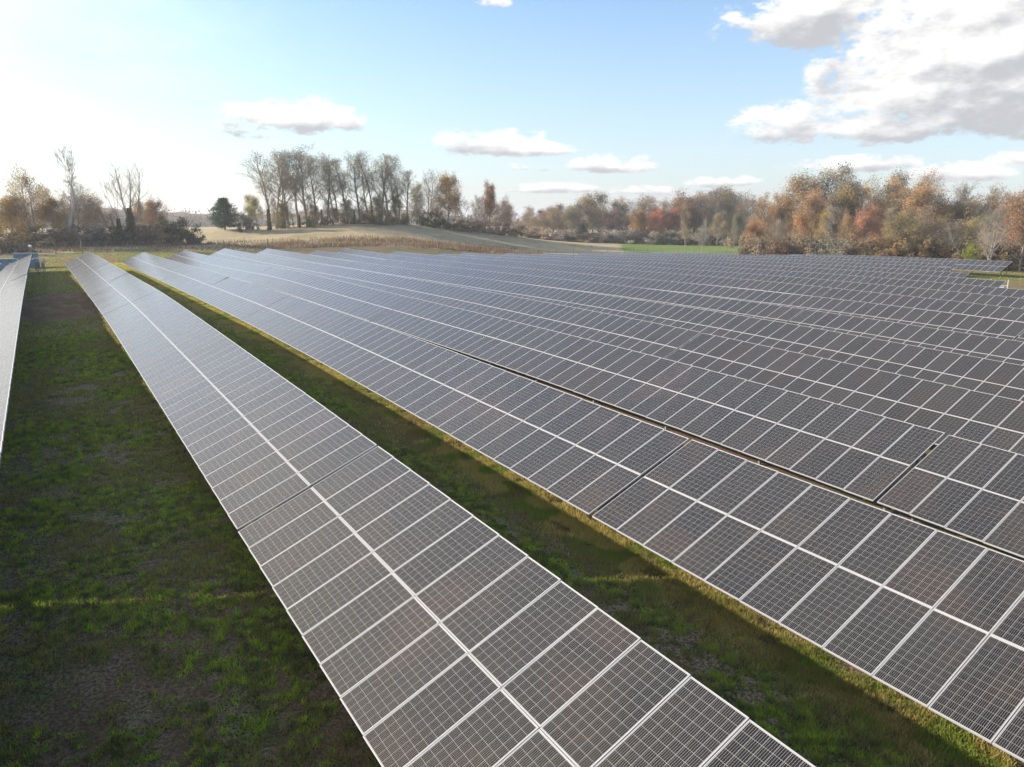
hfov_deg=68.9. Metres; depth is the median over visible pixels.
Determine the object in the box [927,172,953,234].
bare tree
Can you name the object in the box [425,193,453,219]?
autumn tree
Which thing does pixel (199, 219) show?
distant wood
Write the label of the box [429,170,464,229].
autumn tree
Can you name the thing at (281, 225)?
shrub
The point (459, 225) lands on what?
shrub
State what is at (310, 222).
shrub
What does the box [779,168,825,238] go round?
autumn tree
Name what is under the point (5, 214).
autumn tree
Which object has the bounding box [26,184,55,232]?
autumn tree
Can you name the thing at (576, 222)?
autumn tree
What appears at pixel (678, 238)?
shrub
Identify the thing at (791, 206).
bare tree
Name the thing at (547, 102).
sky
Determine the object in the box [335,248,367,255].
solar table
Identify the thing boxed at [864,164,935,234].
autumn tree
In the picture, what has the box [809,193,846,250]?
bare tree
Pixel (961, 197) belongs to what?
bare tree
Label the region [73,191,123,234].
autumn tree
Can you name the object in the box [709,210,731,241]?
autumn tree
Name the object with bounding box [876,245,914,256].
shrub
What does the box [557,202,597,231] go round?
autumn tree
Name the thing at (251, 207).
autumn tree
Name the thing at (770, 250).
shrub
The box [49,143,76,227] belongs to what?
dead tree
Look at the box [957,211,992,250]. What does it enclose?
autumn tree
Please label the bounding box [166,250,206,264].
solar table
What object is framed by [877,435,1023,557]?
solar table
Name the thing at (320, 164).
tall bare tree
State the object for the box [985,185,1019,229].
autumn tree
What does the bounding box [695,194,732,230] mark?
autumn tree
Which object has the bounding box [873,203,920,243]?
autumn tree
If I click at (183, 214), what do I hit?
hills
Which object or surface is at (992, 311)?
solar table
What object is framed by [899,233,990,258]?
shrub
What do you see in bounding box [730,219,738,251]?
sapling
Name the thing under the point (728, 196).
autumn tree
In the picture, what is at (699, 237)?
shrub
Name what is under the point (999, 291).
solar table
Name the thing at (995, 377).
solar table
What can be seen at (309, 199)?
autumn tree
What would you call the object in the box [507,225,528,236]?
shrub
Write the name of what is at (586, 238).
shrub
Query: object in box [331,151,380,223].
tall bare tree
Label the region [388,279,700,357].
solar table
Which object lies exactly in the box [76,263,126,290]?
solar table
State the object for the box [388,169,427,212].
tall bare tree
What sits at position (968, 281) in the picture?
solar table
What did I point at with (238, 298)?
solar table
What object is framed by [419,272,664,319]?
solar table
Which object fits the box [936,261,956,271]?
solar table
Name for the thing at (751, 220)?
autumn tree
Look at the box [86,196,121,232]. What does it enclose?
autumn tree
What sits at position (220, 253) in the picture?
solar table
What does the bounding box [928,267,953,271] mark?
solar table
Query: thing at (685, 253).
solar table
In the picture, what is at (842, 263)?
solar table
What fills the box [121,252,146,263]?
solar table
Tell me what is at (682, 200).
autumn tree
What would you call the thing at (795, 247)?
shrub
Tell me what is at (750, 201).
autumn tree
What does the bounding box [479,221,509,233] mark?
shrub
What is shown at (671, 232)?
shrub
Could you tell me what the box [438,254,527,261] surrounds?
solar table
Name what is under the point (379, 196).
autumn tree
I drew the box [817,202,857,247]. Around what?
autumn tree
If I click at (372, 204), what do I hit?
autumn tree
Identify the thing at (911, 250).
shrub
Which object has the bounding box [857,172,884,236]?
autumn tree
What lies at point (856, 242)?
shrub
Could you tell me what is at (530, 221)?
autumn tree
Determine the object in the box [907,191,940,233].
bare tree
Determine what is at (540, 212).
autumn tree
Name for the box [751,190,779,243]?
autumn tree
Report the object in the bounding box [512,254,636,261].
solar table
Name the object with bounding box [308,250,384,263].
solar table
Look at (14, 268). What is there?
solar table
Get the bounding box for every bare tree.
[98,160,156,225]
[234,149,280,229]
[252,148,311,222]
[253,149,308,228]
[275,142,316,226]
[278,148,326,221]
[290,153,327,224]
[303,151,353,224]
[305,153,348,222]
[315,156,356,219]
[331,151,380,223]
[341,149,384,210]
[361,153,401,212]
[368,153,414,222]
[371,160,409,223]
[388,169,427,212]
[411,167,446,223]
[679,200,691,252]
[745,203,776,236]
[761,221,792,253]
[774,191,807,236]
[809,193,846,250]
[840,184,868,247]
[897,204,952,250]
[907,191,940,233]
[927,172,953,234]
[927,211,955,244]
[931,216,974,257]
[937,177,981,228]
[958,189,984,215]
[961,221,996,255]
[975,202,1020,259]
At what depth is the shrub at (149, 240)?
176.82 m
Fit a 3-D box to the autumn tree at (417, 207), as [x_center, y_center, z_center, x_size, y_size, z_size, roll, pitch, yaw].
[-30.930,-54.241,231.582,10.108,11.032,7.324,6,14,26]
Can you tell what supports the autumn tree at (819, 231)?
on the ground at (92, 676)
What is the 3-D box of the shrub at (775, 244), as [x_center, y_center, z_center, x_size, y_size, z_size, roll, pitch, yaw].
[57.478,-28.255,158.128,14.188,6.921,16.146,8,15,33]
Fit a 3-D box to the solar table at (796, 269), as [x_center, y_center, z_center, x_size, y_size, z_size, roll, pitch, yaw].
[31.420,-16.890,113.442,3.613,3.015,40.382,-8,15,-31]
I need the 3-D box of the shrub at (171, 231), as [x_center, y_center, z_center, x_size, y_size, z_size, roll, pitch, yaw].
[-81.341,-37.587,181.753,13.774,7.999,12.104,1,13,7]
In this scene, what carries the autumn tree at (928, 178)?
on the ground at (92, 676)
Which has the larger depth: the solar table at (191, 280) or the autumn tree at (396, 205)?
the autumn tree at (396, 205)
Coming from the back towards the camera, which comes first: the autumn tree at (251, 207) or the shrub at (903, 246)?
the autumn tree at (251, 207)
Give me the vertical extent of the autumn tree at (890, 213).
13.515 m
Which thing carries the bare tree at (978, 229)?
on the ground at (92, 676)
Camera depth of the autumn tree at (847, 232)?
157.09 m
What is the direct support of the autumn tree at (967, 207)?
on the ground at (92, 676)
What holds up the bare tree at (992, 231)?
on the ground at (92, 676)
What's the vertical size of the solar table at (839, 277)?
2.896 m
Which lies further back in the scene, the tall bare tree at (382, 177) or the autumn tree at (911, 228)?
the tall bare tree at (382, 177)
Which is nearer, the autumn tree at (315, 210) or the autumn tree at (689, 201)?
the autumn tree at (315, 210)
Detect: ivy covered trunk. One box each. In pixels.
[107,214,127,244]
[125,200,137,244]
[265,205,271,229]
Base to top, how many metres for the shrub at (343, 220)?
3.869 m
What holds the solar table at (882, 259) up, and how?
on the ground at (92, 676)
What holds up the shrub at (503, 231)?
on the ground at (92, 676)
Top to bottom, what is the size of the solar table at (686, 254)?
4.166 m
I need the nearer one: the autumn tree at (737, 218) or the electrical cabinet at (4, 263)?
the electrical cabinet at (4, 263)
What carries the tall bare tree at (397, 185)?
on the ground at (92, 676)
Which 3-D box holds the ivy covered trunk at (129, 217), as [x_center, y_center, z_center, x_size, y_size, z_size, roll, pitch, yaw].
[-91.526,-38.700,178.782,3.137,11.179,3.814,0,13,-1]
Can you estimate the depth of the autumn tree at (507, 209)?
261.20 m
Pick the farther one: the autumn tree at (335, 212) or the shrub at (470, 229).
the shrub at (470, 229)
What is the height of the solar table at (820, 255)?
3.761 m
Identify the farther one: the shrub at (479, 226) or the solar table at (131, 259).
the shrub at (479, 226)
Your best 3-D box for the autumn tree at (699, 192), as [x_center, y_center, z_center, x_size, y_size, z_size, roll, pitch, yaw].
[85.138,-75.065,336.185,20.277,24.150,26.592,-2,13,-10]
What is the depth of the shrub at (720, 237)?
311.18 m
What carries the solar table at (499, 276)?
on the ground at (92, 676)
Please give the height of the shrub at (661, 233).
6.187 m
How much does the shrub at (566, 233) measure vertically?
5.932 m
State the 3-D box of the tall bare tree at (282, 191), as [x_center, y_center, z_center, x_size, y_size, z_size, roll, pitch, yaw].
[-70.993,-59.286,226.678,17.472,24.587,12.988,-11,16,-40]
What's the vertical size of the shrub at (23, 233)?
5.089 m
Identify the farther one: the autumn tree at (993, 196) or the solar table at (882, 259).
the autumn tree at (993, 196)
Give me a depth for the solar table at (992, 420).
33.37 m
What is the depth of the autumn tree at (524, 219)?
331.00 m
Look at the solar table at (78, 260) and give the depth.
108.68 m
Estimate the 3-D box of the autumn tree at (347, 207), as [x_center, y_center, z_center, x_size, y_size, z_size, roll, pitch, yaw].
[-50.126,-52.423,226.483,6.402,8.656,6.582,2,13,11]
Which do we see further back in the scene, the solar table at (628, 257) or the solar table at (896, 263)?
the solar table at (628, 257)
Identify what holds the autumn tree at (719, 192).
on the ground at (92, 676)
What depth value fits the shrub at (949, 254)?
144.59 m
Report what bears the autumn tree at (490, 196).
on the ground at (92, 676)
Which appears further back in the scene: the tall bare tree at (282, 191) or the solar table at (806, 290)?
the tall bare tree at (282, 191)
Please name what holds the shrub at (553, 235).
on the ground at (92, 676)
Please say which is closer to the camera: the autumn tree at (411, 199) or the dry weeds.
the dry weeds
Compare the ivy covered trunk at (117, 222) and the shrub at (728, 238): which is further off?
the shrub at (728, 238)
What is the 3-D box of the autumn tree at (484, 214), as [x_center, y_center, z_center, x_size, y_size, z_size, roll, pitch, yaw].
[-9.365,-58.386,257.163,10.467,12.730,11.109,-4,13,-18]
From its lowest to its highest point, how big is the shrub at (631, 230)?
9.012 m
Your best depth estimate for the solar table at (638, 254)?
165.78 m
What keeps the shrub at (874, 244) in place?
on the ground at (92, 676)
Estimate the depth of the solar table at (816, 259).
134.97 m
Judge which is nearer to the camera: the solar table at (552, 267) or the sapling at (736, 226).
the solar table at (552, 267)
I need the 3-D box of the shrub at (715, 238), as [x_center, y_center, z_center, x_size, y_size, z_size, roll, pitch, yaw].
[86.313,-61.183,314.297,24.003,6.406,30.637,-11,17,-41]
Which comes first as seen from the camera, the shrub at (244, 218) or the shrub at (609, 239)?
the shrub at (244, 218)
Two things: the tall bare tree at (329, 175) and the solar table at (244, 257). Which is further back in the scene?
the tall bare tree at (329, 175)
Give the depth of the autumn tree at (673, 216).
317.30 m
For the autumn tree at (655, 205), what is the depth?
334.02 m
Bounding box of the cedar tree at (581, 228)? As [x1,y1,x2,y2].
[574,223,586,240]
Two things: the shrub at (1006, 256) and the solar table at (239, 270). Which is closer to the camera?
the solar table at (239, 270)
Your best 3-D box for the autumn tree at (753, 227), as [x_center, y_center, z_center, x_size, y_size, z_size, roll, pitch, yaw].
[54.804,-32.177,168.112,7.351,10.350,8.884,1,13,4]
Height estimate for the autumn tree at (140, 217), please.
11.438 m
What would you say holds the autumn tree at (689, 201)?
on the ground at (92, 676)
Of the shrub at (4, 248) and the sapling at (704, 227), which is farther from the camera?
the sapling at (704, 227)
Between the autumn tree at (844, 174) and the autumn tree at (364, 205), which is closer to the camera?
the autumn tree at (844, 174)
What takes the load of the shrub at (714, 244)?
on the ground at (92, 676)
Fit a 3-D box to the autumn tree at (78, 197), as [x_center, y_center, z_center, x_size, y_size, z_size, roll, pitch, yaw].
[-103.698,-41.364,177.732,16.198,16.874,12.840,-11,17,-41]
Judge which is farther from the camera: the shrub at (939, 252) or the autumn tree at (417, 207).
the autumn tree at (417, 207)
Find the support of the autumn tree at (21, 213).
on the ground at (92, 676)
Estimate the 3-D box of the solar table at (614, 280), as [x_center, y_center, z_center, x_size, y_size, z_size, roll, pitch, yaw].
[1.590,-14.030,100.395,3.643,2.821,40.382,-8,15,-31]
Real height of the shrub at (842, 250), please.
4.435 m
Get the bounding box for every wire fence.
[0,237,624,254]
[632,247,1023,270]
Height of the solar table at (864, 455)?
3.448 m
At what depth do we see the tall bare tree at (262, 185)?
219.74 m
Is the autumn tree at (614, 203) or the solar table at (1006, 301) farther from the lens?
the autumn tree at (614, 203)
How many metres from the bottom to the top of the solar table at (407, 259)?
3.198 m
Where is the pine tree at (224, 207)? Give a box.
[205,196,240,229]
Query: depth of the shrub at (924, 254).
145.79 m
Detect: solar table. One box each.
[0,259,30,285]
[0,265,28,297]
[0,275,26,302]
[0,293,23,456]
[2,254,31,274]
[65,252,96,267]
[69,256,108,277]
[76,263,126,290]
[86,273,156,314]
[103,290,376,529]
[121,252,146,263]
[125,254,165,270]
[140,259,190,280]
[161,266,228,295]
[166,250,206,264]
[190,256,271,280]
[192,277,288,319]
[209,248,234,257]
[220,250,295,267]
[238,446,814,766]
[241,295,688,514]
[244,267,412,321]
[256,248,324,262]
[283,261,409,291]
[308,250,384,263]
[315,258,431,279]
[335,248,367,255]
[360,251,462,266]
[371,298,944,510]
[377,260,516,280]
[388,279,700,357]
[390,251,447,259]
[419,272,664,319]
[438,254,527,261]
[441,256,578,271]
[456,263,633,285]
[460,253,501,256]
[500,255,631,264]
[506,274,803,322]
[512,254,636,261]
[524,259,697,274]
[541,253,648,258]
[571,266,831,296]
[579,253,711,258]
[592,440,1023,761]
[601,253,669,255]
[623,278,1023,339]
[626,253,737,255]
[629,262,865,282]
[634,259,845,274]
[643,304,1023,400]
[648,257,842,268]
[653,252,714,253]
[665,333,1023,454]
[670,255,843,261]
[692,270,1023,308]
[710,257,929,269]
[715,253,883,257]
[738,255,936,262]
[787,309,1023,364]
[822,288,1023,335]
[841,266,968,277]
[841,270,1005,286]
[842,259,942,269]
[859,277,1023,297]
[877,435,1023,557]
[883,256,1012,276]
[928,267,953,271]
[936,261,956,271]
[1015,332,1023,341]
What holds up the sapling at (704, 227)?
on the ground at (92, 676)
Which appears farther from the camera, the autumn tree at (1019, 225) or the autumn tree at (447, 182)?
the autumn tree at (447, 182)
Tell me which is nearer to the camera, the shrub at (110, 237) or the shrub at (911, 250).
the shrub at (911, 250)
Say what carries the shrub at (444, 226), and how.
on the ground at (92, 676)
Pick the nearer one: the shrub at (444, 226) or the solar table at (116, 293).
the solar table at (116, 293)
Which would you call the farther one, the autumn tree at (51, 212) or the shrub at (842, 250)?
the autumn tree at (51, 212)
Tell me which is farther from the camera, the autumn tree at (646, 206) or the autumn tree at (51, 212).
the autumn tree at (646, 206)
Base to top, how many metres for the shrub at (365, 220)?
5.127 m
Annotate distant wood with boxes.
[0,199,1021,227]
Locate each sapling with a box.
[697,217,710,252]
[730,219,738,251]
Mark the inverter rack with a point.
(37, 264)
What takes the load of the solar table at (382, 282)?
on the ground at (92, 676)
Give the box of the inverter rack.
[31,258,46,274]
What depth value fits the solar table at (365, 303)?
67.47 m
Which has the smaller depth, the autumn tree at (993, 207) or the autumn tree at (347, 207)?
the autumn tree at (993, 207)
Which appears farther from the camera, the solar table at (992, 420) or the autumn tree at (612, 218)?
the autumn tree at (612, 218)
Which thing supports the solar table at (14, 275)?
on the ground at (92, 676)
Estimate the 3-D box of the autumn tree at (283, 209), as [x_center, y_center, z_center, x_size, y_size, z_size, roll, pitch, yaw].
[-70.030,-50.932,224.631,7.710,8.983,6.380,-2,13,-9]
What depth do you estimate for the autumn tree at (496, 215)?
260.44 m
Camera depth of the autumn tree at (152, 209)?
180.26 m
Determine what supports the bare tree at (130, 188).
on the ground at (92, 676)
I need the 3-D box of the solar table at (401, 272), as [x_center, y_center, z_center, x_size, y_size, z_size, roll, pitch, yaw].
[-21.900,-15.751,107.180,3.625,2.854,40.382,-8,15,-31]
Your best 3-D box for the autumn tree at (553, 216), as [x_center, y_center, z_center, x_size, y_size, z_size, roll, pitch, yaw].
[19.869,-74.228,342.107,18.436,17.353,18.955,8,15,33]
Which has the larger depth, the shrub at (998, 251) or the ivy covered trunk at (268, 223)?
the ivy covered trunk at (268, 223)
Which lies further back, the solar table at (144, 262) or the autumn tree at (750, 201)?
the autumn tree at (750, 201)
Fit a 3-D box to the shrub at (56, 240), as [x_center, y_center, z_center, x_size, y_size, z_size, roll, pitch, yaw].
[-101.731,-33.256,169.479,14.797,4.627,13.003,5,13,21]
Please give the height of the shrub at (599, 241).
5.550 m
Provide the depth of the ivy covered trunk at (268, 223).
221.28 m
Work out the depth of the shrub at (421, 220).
240.54 m
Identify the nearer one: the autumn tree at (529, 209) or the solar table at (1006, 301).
the solar table at (1006, 301)
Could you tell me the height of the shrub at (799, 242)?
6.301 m
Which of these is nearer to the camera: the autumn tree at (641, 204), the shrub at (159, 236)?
the shrub at (159, 236)
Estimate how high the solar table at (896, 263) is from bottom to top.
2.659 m
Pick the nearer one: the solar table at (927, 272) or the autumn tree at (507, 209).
the solar table at (927, 272)
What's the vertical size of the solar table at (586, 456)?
3.353 m
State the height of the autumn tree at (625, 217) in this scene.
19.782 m
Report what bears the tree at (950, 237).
on the ground at (92, 676)
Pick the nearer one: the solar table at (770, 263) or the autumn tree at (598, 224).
the solar table at (770, 263)
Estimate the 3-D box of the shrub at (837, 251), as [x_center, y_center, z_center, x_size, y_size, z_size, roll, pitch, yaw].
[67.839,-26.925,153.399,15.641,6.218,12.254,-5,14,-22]
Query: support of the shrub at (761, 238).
on the ground at (92, 676)
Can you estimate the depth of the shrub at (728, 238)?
309.59 m
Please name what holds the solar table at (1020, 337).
on the ground at (92, 676)
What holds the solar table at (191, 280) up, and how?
on the ground at (92, 676)
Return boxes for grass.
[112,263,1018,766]
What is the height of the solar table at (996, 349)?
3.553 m
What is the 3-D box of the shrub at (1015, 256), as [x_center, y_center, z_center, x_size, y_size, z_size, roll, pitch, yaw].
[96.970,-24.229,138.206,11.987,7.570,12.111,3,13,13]
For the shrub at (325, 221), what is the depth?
227.42 m
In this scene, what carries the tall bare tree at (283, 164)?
on the ground at (92, 676)
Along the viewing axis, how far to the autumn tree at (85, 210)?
184.18 m
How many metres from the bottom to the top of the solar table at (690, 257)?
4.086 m
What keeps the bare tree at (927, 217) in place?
on the ground at (92, 676)
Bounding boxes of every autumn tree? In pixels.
[0,158,71,232]
[0,194,39,233]
[1,188,40,228]
[23,192,70,237]
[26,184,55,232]
[44,175,111,234]
[54,196,80,227]
[55,188,106,231]
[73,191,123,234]
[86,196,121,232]
[120,198,156,229]
[140,196,173,232]
[242,192,265,229]
[264,194,282,228]
[271,201,290,228]
[284,199,305,225]
[297,191,314,219]
[308,202,321,221]
[322,196,336,224]
[330,207,341,224]
[338,198,357,224]
[355,196,370,218]
[365,195,385,215]
[372,190,390,217]
[381,193,403,224]
[401,193,424,222]
[405,182,426,224]
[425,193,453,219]
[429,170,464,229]
[442,196,467,222]
[452,188,474,223]
[468,195,486,220]
[470,198,493,221]
[478,179,508,230]
[487,202,503,226]
[492,196,514,227]
[499,201,518,235]
[503,206,524,231]
[511,209,541,230]
[516,214,530,235]
[519,205,543,231]
[533,203,573,233]
[533,208,554,236]
[537,202,571,231]
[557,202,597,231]
[564,189,611,232]
[566,208,586,232]
[585,206,622,232]
[595,198,639,228]
[596,195,632,230]
[599,207,628,233]
[608,191,664,229]
[619,196,665,229]
[628,208,652,235]
[640,207,672,232]
[643,203,659,227]
[647,187,703,229]
[656,206,682,236]
[657,198,673,231]
[666,196,700,232]
[678,189,725,231]
[687,190,711,232]
[693,185,756,226]
[695,181,748,229]
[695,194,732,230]
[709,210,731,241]
[723,200,755,230]
[724,212,747,243]
[725,188,770,229]
[738,216,753,244]
[739,220,769,248]
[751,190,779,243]
[759,171,819,244]
[760,189,813,242]
[771,219,803,246]
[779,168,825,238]
[784,183,835,246]
[795,159,866,249]
[807,207,833,249]
[812,176,875,248]
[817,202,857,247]
[831,206,868,251]
[838,174,877,238]
[847,202,887,250]
[851,195,894,240]
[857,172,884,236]
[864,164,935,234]
[865,180,941,239]
[870,200,897,251]
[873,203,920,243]
[874,180,906,218]
[880,207,929,248]
[889,165,954,240]
[894,180,957,245]
[918,194,984,244]
[933,197,975,244]
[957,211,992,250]
[966,182,1008,235]
[979,198,1015,244]
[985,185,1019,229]
[992,189,1023,271]
[1004,192,1023,241]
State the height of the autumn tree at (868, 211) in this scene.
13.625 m
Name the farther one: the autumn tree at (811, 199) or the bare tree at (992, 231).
the autumn tree at (811, 199)
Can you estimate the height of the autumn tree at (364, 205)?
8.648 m
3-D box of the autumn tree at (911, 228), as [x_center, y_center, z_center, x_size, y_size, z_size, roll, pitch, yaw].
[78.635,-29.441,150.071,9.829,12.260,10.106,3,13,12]
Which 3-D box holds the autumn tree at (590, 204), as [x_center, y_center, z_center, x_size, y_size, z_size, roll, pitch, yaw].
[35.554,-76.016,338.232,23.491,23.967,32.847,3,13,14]
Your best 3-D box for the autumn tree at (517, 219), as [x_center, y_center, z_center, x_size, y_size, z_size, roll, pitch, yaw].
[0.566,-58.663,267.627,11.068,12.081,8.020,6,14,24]
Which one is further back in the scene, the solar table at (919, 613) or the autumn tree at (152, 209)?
the autumn tree at (152, 209)
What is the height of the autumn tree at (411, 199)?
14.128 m
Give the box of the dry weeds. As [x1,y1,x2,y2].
[13,234,562,254]
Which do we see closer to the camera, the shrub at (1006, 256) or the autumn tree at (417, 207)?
the shrub at (1006, 256)
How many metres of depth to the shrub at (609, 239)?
317.43 m
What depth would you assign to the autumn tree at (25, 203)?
166.66 m
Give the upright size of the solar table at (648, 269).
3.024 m
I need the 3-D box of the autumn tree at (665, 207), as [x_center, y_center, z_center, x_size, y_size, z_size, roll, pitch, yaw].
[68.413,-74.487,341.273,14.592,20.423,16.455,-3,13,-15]
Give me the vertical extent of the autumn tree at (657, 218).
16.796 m
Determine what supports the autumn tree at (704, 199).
on the ground at (92, 676)
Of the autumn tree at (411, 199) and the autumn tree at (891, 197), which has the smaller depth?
the autumn tree at (891, 197)
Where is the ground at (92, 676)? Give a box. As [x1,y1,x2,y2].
[0,218,1023,766]
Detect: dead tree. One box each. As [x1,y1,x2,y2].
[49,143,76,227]
[99,173,122,232]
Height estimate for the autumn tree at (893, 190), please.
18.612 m
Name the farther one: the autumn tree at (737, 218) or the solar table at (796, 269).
the autumn tree at (737, 218)
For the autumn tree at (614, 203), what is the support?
on the ground at (92, 676)
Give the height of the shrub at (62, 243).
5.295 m
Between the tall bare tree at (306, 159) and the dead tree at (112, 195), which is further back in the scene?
the tall bare tree at (306, 159)
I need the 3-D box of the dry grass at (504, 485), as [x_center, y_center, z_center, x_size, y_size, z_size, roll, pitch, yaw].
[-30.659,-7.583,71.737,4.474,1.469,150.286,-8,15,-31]
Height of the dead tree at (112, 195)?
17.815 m
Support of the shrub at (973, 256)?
on the ground at (92, 676)
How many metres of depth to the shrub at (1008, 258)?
138.48 m
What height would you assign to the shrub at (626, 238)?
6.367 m
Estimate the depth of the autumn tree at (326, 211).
229.44 m
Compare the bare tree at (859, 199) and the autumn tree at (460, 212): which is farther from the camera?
the autumn tree at (460, 212)
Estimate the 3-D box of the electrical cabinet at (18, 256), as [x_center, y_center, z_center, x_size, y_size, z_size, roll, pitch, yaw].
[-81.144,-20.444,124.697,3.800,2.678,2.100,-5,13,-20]
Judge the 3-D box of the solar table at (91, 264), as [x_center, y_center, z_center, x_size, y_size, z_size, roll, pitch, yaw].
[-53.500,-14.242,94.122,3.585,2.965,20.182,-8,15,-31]
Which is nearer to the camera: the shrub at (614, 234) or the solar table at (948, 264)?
the solar table at (948, 264)
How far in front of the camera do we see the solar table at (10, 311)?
31.76 m
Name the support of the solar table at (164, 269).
on the ground at (92, 676)
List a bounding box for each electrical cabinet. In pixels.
[0,258,16,271]
[12,253,38,268]
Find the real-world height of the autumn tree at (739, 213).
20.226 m
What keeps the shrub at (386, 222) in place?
on the ground at (92, 676)
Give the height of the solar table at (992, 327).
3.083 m
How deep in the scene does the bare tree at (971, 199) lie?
168.65 m
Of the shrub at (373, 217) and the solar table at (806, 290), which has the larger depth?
the shrub at (373, 217)
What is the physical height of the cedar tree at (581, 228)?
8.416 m
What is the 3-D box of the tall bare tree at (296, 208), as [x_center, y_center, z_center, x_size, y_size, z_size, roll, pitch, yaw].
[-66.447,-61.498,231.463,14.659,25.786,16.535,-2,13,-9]
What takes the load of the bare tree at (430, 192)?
on the ground at (92, 676)
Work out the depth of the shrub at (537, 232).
320.28 m
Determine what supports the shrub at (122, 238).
on the ground at (92, 676)
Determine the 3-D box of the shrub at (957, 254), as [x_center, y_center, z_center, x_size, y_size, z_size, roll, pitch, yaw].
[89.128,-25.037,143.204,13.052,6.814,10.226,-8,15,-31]
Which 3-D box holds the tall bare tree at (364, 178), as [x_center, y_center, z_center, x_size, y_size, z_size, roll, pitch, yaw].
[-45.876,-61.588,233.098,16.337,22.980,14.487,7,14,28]
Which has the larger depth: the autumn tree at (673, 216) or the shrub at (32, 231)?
the autumn tree at (673, 216)
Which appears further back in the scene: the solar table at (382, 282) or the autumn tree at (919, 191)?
the autumn tree at (919, 191)
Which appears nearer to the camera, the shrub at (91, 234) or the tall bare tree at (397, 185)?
the shrub at (91, 234)
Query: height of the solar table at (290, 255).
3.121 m
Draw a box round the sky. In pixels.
[0,0,1023,217]
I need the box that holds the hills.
[0,202,1015,228]
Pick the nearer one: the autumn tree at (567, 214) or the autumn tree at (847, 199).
the autumn tree at (847, 199)
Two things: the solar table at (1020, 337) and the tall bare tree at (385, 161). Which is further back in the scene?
the tall bare tree at (385, 161)
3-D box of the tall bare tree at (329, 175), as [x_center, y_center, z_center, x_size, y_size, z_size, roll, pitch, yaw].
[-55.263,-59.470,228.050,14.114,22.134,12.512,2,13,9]
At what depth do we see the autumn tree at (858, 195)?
182.63 m
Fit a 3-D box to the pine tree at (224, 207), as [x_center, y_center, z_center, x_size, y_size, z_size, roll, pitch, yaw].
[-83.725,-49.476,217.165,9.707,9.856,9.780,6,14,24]
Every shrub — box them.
[0,223,62,247]
[0,227,52,243]
[0,233,53,252]
[6,226,80,246]
[35,228,85,246]
[41,225,118,246]
[69,223,109,245]
[79,227,132,245]
[91,223,164,245]
[123,224,167,244]
[128,224,197,245]
[145,215,202,244]
[173,226,211,244]
[232,211,260,229]
[272,214,294,227]
[301,215,319,226]
[317,216,334,225]
[332,212,356,223]
[356,210,378,223]
[367,214,376,223]
[371,211,399,224]
[396,212,416,224]
[414,209,429,225]
[424,210,450,227]
[429,218,456,228]
[442,219,469,230]
[454,220,491,231]
[472,220,489,232]
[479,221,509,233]
[486,222,520,234]
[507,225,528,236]
[509,226,552,239]
[535,229,574,240]
[544,231,571,241]
[553,229,594,241]
[568,232,605,242]
[572,231,622,242]
[592,230,633,242]
[601,234,632,242]
[606,223,672,243]
[607,231,656,243]
[625,227,697,244]
[635,230,682,244]
[648,233,696,244]
[663,229,708,244]
[674,231,712,243]
[680,232,719,245]
[692,231,740,245]
[693,229,767,244]
[704,227,772,245]
[724,235,771,254]
[727,231,771,252]
[759,237,820,254]
[764,247,788,253]
[772,238,820,254]
[789,236,834,254]
[808,237,881,254]
[820,247,847,254]
[827,238,879,255]
[844,237,904,256]
[875,237,949,258]
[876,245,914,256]
[880,242,915,255]
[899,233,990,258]
[899,244,936,256]
[928,246,954,258]
[939,248,956,258]
[946,235,1013,270]
[962,243,984,259]
[966,235,1020,269]
[974,237,1023,271]
[996,245,1017,270]
[1006,246,1023,270]
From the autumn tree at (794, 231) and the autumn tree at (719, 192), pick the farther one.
the autumn tree at (719, 192)
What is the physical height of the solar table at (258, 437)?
3.429 m
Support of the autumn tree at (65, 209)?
on the ground at (92, 676)
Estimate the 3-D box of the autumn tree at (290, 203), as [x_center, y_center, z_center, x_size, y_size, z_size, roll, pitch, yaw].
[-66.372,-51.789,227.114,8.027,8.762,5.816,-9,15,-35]
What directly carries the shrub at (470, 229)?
on the ground at (92, 676)
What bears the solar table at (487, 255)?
on the ground at (92, 676)
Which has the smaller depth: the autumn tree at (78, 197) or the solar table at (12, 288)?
the solar table at (12, 288)
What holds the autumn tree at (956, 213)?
on the ground at (92, 676)
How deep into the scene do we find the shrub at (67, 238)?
169.78 m
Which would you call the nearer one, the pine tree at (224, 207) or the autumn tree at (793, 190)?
the autumn tree at (793, 190)
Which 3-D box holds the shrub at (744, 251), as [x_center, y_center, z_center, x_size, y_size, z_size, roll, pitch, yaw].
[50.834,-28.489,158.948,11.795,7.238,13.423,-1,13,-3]
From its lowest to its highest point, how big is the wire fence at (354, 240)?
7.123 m
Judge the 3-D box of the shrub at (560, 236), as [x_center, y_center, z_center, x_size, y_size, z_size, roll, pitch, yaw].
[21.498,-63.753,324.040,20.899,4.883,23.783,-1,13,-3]
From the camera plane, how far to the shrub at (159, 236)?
176.73 m
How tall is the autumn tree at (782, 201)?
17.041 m
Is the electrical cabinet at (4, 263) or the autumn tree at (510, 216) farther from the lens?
the autumn tree at (510, 216)
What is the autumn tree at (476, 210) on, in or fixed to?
on the ground at (92, 676)

